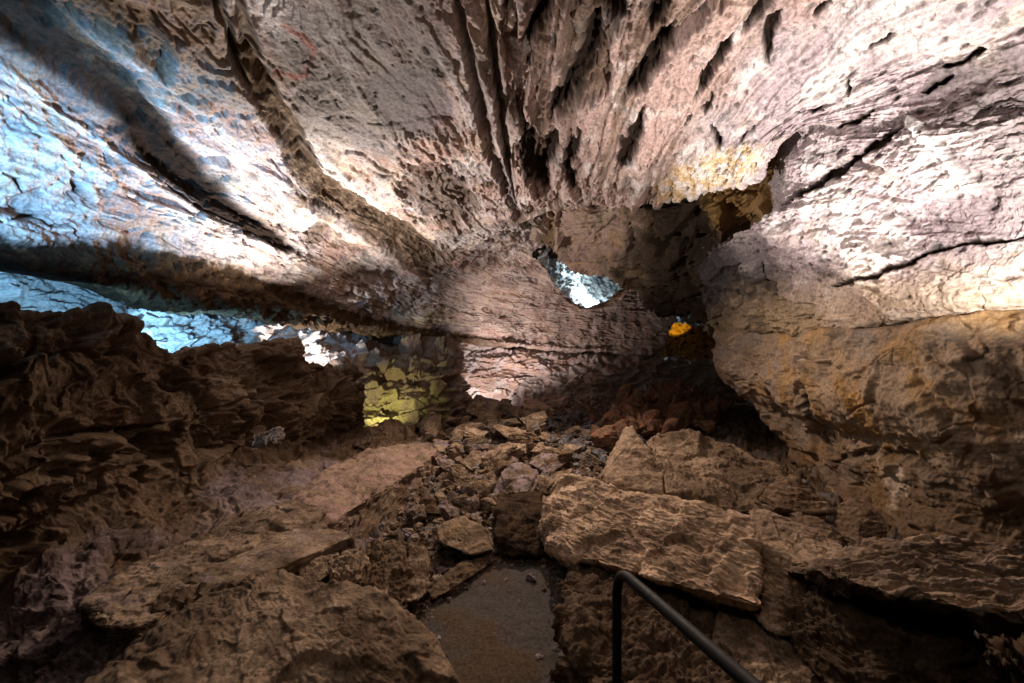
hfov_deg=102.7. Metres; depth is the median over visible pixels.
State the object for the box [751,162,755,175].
stalactite
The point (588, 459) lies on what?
fallen stone
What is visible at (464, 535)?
boulder
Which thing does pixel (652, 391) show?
clinker stone
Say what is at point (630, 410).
clinker stone
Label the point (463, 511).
rubble stone
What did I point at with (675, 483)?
boulder
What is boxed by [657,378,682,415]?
clinker stone
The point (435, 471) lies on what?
rubble stone
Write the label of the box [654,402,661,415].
clinker stone
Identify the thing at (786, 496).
boulder
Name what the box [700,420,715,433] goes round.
clinker stone
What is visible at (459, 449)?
fallen stone
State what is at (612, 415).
clinker stone
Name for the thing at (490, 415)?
flat stone
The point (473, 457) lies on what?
fallen stone
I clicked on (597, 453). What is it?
slate stone
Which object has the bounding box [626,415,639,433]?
clinker stone
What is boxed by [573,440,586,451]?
slate stone
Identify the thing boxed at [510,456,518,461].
rubble stone
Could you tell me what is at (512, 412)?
flat stone
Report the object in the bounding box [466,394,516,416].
boulder
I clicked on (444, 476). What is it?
rubble stone
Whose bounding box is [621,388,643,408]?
clinker stone
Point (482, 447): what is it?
fallen stone
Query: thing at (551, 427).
slate stone
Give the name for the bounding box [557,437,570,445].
slate stone
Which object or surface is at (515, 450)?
fallen stone
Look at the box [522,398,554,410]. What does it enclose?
boulder
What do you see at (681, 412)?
clinker stone
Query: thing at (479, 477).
rubble stone
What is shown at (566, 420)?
slate stone
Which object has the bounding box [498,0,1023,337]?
vault
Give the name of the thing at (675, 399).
clinker stone
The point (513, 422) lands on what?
flat stone
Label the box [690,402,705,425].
clinker stone
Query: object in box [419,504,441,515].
fallen stone
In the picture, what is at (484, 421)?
flat stone
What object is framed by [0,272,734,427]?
back wall
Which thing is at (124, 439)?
rock bench
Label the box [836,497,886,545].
boulder
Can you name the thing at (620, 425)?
clinker stone
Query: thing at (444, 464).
fallen stone
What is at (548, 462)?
fallen stone
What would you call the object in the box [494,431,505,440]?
rubble stone
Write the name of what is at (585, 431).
rubble stone
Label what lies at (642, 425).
clinker stone
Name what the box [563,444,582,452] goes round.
fallen stone
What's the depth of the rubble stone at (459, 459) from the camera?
5.06 m
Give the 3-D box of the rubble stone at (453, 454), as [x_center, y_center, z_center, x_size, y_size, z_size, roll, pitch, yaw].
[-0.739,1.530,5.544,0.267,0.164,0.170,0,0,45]
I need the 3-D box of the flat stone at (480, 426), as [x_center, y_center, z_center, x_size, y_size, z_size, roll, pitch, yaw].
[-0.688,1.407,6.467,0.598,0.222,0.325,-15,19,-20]
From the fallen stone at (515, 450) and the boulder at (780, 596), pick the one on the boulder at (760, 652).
the boulder at (780, 596)
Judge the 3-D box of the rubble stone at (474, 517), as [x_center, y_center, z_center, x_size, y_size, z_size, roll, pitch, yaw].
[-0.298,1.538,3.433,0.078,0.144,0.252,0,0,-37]
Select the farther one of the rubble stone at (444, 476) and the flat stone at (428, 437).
the flat stone at (428, 437)
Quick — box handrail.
[612,570,761,682]
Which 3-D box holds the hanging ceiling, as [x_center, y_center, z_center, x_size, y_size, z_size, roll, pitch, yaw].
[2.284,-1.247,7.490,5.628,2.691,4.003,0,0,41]
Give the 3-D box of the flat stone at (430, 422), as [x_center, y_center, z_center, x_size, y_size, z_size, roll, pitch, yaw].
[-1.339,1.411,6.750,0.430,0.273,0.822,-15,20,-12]
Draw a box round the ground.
[345,394,1023,682]
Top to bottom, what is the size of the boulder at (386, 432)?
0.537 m
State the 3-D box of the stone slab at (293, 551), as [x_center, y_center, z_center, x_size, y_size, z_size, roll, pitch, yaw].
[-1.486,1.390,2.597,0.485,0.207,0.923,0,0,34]
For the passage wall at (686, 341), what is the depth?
13.87 m
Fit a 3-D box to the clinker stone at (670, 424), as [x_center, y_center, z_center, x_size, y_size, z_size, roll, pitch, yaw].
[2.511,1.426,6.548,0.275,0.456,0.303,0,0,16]
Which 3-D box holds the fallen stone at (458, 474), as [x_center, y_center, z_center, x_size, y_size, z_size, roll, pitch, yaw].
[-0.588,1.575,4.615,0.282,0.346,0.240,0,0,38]
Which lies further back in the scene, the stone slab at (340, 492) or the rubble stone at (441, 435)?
the rubble stone at (441, 435)
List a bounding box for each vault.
[0,0,675,357]
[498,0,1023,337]
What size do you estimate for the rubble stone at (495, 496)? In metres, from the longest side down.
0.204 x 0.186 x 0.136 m
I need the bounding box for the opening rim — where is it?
[532,245,631,310]
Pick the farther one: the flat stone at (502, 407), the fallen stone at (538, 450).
the flat stone at (502, 407)
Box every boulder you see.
[83,569,460,682]
[246,426,284,449]
[298,552,338,580]
[328,546,369,583]
[352,419,416,450]
[357,538,414,609]
[400,542,433,603]
[426,551,493,602]
[436,516,493,554]
[461,393,472,406]
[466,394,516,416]
[492,490,545,557]
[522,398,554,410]
[549,563,736,682]
[601,426,664,494]
[646,429,788,514]
[663,458,693,499]
[712,604,824,682]
[749,535,807,636]
[759,474,835,516]
[785,562,1004,682]
[788,512,846,546]
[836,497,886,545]
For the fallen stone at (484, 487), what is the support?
on the gravel
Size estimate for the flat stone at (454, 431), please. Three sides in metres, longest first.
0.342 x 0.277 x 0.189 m
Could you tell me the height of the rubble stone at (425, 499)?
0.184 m
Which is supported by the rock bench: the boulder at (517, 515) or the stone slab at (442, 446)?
the stone slab at (442, 446)
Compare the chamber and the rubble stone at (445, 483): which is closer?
the rubble stone at (445, 483)
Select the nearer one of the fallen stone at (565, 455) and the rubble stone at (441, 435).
the fallen stone at (565, 455)
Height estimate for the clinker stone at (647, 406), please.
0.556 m
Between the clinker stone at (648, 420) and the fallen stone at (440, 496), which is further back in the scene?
the clinker stone at (648, 420)
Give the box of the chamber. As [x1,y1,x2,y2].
[532,244,704,327]
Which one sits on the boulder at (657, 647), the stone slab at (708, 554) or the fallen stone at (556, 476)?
the stone slab at (708, 554)
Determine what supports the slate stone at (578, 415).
on the ground
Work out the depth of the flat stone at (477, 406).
7.92 m
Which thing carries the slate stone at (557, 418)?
on the ground
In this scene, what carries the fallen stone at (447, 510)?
on the ground
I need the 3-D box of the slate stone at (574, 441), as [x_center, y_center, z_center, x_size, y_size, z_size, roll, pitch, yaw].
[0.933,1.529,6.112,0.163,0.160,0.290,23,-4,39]
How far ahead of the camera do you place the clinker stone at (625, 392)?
8.45 m
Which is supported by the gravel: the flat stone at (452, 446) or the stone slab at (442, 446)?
the flat stone at (452, 446)
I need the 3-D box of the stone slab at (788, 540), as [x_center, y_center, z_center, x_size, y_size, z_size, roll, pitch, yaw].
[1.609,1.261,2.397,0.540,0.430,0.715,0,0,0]
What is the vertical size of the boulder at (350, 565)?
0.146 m
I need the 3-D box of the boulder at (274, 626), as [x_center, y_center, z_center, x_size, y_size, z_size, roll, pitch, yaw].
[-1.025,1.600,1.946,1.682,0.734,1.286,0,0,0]
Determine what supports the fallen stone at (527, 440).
on the gravel
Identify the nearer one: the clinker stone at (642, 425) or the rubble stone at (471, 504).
the rubble stone at (471, 504)
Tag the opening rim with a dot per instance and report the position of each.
(618, 295)
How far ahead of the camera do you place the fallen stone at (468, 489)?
4.12 m
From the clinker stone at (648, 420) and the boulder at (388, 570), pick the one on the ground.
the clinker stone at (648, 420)
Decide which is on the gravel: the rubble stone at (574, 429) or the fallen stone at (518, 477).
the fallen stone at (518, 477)
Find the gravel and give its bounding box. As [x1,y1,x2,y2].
[367,390,992,682]
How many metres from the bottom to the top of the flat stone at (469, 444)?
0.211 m
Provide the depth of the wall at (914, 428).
2.78 m
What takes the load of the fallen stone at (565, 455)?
on the gravel
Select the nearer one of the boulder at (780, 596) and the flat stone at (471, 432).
the boulder at (780, 596)
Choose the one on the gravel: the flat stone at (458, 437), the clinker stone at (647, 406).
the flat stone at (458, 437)
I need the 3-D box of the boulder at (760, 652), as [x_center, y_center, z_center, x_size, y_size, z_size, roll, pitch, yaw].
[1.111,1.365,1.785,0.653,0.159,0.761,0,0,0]
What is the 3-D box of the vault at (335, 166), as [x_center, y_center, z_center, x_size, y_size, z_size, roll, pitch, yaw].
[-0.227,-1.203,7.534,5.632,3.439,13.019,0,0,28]
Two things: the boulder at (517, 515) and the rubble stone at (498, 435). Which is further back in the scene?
the rubble stone at (498, 435)
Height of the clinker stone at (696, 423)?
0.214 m
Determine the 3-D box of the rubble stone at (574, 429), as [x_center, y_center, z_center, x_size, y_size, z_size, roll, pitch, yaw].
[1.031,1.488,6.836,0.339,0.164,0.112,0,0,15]
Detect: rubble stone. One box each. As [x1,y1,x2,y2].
[405,504,424,525]
[412,509,426,520]
[419,493,436,506]
[432,466,439,475]
[436,430,450,439]
[440,480,457,488]
[441,472,447,479]
[444,428,453,435]
[448,449,465,459]
[454,455,472,470]
[457,495,479,513]
[460,415,471,422]
[460,508,468,514]
[469,513,481,524]
[470,474,485,481]
[477,469,489,475]
[480,497,495,511]
[488,492,497,501]
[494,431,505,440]
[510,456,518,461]
[537,432,550,443]
[564,426,581,433]
[581,429,589,434]
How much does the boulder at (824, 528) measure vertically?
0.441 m
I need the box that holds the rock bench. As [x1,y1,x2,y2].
[0,301,447,682]
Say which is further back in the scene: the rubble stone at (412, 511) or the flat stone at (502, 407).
the flat stone at (502, 407)
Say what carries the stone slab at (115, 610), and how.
on the ground
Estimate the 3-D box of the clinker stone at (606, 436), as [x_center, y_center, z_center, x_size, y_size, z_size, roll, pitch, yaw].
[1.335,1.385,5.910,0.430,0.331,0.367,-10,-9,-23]
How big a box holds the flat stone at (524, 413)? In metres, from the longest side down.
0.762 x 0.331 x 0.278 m
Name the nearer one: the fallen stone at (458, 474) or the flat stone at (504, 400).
the fallen stone at (458, 474)
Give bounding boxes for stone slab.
[76,500,325,643]
[195,528,355,596]
[286,443,441,530]
[416,435,450,453]
[538,473,764,610]
[749,507,843,562]
[787,533,1023,640]
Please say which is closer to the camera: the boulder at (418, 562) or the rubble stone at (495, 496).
the boulder at (418, 562)
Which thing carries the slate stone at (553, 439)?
on the ground
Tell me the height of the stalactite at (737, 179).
0.170 m
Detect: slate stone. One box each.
[547,421,559,426]
[547,424,555,431]
[550,436,557,442]
[553,415,573,420]
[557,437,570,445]
[559,416,570,423]
[569,439,578,443]
[571,452,579,462]
[573,412,583,419]
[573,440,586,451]
[582,425,590,428]
[591,449,605,457]
[597,455,607,466]
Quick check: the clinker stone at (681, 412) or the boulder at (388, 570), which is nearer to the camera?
the boulder at (388, 570)
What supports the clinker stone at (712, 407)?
on the ground
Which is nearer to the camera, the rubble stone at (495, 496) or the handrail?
the handrail
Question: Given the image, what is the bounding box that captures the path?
[409,555,564,682]
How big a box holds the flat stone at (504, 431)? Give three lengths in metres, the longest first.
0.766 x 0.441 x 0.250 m
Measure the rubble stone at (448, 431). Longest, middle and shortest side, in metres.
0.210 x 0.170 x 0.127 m
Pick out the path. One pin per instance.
(495, 628)
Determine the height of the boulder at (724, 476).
0.813 m
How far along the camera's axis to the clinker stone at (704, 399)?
8.18 m
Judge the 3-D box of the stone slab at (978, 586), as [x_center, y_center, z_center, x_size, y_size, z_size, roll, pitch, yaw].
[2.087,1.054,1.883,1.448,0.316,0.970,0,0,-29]
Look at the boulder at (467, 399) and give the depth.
9.20 m
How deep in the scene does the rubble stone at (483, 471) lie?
4.74 m
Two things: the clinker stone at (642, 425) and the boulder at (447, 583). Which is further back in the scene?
the clinker stone at (642, 425)
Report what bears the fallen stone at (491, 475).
on the gravel
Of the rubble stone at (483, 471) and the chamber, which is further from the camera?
the chamber
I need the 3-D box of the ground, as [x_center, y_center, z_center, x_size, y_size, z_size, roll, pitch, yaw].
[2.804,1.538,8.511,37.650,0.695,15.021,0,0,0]
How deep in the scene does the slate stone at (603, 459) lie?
5.16 m
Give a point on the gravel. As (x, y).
(411, 535)
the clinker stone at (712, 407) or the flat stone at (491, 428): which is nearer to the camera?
the flat stone at (491, 428)
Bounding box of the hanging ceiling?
[531,154,776,336]
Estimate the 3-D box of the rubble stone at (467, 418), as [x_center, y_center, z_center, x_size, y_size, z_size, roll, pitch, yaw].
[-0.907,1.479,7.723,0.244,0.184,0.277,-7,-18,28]
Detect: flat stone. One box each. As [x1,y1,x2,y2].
[419,411,441,435]
[421,433,435,441]
[446,416,461,425]
[447,430,465,443]
[449,443,466,453]
[450,427,463,435]
[457,423,486,429]
[460,437,484,453]
[463,427,487,437]
[464,396,488,416]
[471,419,486,424]
[476,407,501,424]
[486,423,496,432]
[492,401,512,417]
[493,424,539,441]
[498,398,511,403]
[499,418,520,427]
[505,406,521,421]
[519,408,535,416]
[519,411,547,432]
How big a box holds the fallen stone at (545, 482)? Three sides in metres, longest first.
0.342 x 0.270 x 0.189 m
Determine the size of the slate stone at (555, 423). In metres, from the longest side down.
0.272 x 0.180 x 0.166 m
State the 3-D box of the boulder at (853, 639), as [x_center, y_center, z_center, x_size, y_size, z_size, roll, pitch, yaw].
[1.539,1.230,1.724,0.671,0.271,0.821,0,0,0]
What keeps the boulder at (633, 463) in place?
on the ground
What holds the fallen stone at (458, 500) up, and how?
on the ground
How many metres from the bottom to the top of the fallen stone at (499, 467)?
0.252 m
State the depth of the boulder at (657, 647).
1.83 m
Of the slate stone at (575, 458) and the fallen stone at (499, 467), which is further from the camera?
the slate stone at (575, 458)
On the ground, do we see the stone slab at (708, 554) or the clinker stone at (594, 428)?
the clinker stone at (594, 428)
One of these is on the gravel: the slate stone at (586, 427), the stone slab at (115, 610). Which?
the slate stone at (586, 427)
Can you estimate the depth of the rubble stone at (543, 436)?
6.36 m
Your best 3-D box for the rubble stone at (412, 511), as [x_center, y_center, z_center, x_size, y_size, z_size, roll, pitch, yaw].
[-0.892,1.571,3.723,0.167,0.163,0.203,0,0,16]
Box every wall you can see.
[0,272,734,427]
[650,323,744,400]
[711,309,1023,545]
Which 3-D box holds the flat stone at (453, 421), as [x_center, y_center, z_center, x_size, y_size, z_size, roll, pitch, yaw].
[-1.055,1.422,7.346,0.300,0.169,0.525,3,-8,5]
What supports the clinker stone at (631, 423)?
on the gravel
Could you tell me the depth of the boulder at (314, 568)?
2.49 m
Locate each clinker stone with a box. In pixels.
[589,425,598,446]
[589,425,618,448]
[598,402,622,427]
[613,419,626,436]
[616,383,633,405]
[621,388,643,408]
[622,403,642,419]
[624,419,638,431]
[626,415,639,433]
[637,414,646,433]
[639,414,656,437]
[640,403,655,413]
[642,409,660,419]
[647,382,657,403]
[651,419,663,435]
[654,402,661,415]
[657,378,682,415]
[661,418,678,433]
[663,401,691,430]
[668,394,680,410]
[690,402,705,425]
[692,418,703,428]
[693,393,711,414]
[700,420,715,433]
[702,397,719,424]
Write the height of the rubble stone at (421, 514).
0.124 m
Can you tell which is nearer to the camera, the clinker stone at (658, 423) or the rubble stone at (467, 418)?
the clinker stone at (658, 423)
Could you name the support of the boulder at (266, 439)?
on the rock bench
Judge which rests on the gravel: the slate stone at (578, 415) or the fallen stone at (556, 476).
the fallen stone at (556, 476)
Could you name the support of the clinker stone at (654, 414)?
on the ground
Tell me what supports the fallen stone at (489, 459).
on the gravel
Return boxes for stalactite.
[733,172,740,187]
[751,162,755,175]
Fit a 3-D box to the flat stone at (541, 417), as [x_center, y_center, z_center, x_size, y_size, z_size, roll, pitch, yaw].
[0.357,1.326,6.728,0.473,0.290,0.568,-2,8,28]
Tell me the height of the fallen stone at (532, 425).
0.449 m
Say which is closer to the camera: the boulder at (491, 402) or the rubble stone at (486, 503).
the rubble stone at (486, 503)
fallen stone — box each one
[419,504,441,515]
[432,491,446,505]
[436,457,453,473]
[439,504,459,520]
[447,464,472,485]
[450,493,469,505]
[455,445,463,455]
[460,483,477,495]
[464,449,481,464]
[469,478,496,497]
[477,443,488,450]
[481,448,502,468]
[486,469,498,481]
[490,442,525,459]
[493,459,515,476]
[493,462,537,492]
[508,434,535,455]
[525,418,540,434]
[528,453,564,473]
[531,445,562,455]
[537,475,554,491]
[550,468,572,486]
[557,449,572,468]
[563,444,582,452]
[580,452,600,468]

